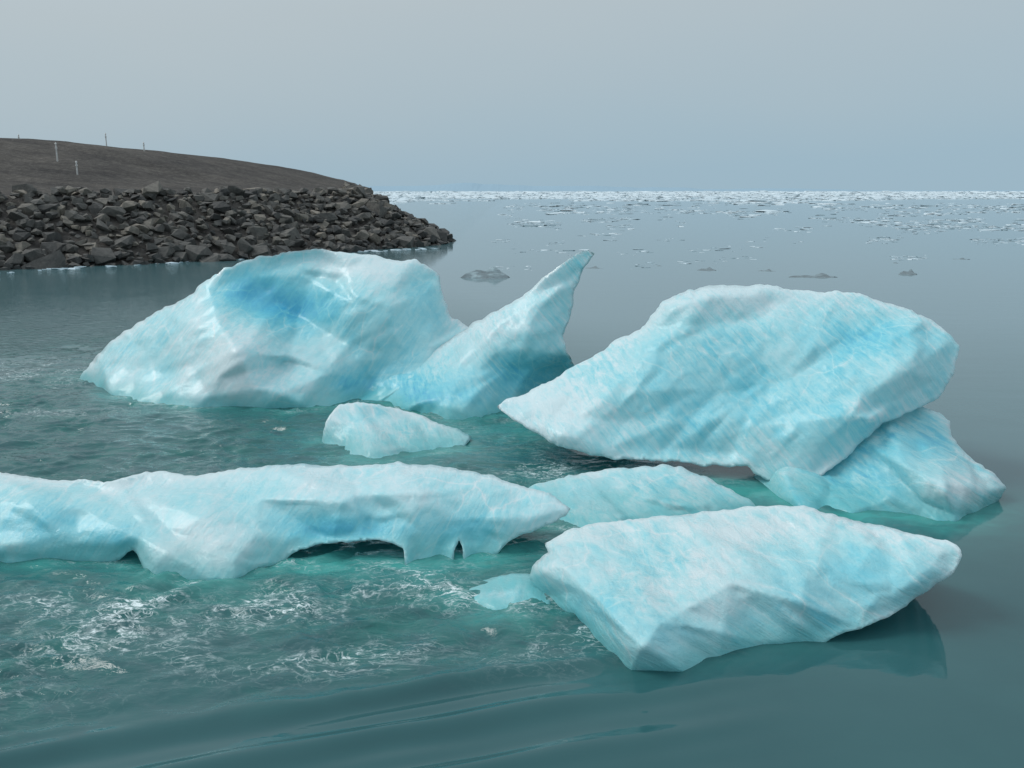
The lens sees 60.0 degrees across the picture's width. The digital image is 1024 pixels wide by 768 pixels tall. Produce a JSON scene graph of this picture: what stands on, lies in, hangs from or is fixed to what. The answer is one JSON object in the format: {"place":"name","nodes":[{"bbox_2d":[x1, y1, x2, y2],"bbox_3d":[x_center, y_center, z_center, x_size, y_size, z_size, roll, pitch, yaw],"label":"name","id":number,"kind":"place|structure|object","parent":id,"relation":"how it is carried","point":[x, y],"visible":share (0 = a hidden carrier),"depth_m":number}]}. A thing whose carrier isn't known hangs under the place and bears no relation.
{"place":"outdoors","nodes":[
{"label":"outdoors","id":0,"kind":"place"},
{"bbox_2d":[0,138,434,268],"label":"gravel hill","id":1,"kind":"structure","parent":0,"point":[35,164],"depth_m":81.18},
{"bbox_2d":[0,181,455,269],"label":"riprap embankment","id":2,"kind":"structure","parent":0,"point":[179,244],"depth_m":67.09},
{"bbox_2d":[0,191,1023,767],"bbox_3d":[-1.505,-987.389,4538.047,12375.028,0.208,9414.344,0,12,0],"label":"water","id":3,"kind":"structure","parent":0,"point":[360,655],"depth_m":11.07},
{"bbox_2d":[0,461,569,579],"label":"iceberg","id":4,"kind":"object","parent":3,"relation":"on","point":[238,522],"visible":0.91,"depth_m":12.55},
{"bbox_2d":[79,249,594,419],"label":"iceberg","id":5,"kind":"object","parent":3,"relation":"on","point":[307,328],"visible":0.9,"depth_m":21.93},
{"bbox_2d":[322,402,470,457],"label":"iceberg","id":6,"kind":"object","parent":3,"relation":"on","point":[369,430],"visible":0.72,"depth_m":17.98},
{"bbox_2d":[461,267,509,278],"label":"ice floe","id":7,"kind":"object","parent":3,"relation":"on","point":[493,273],"visible":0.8,"depth_m":51.90},
{"bbox_2d":[469,573,550,609],"bbox_3d":[-0.060,2.814,11.380,1.113,0.475,1.195,0,12,0],"label":"ice chunk","id":8,"kind":"object","parent":3,"relation":"on","point":[500,592],"visible":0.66,"depth_m":11.24},
{"bbox_2d":[529,464,754,526],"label":"iceberg","id":9,"kind":"object","parent":3,"relation":"on","point":[611,495],"visible":0.61,"depth_m":14.30},
{"bbox_2d":[699,267,715,270],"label":"ice floe","id":10,"kind":"object","parent":3,"relation":"on","point":[709,269],"visible":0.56,"depth_m":56.56},
{"bbox_2d":[530,505,961,671],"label":"iceberg","id":11,"kind":"object","parent":3,"relation":"on","point":[678,593],"visible":0.94,"depth_m":10.43},
{"bbox_2d":[497,284,1005,521],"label":"iceberg","id":12,"kind":"object","parent":3,"relation":"on","point":[813,399],"visible":0.97,"depth_m":15.94},
{"bbox_2d":[790,273,833,277],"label":"ice floe","id":13,"kind":"object","parent":3,"relation":"on","point":[821,275],"visible":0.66,"depth_m":52.11},
{"bbox_2d":[898,269,916,274],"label":"ice floe","id":14,"kind":"object","parent":3,"relation":"on","point":[910,272],"visible":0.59,"depth_m":53.80},
{"bbox_2d":[0,0,1023,189],"label":"sky","id":15,"kind":"structure","parent":0,"point":[698,94]},
{"bbox_2d":[7,190,1023,272],"bbox_3d":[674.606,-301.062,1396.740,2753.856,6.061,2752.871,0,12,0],"label":"brash ice field","id":16,"kind":"structure","parent":0,"point":[763,196],"depth_m":542.67},
{"bbox_2d":[365,183,1023,190],"bbox_3d":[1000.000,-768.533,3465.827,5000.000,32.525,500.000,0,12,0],"label":"distant hills","id":17,"kind":"structure","parent":0,"point":[470,187],"depth_m":3290.86}
]}

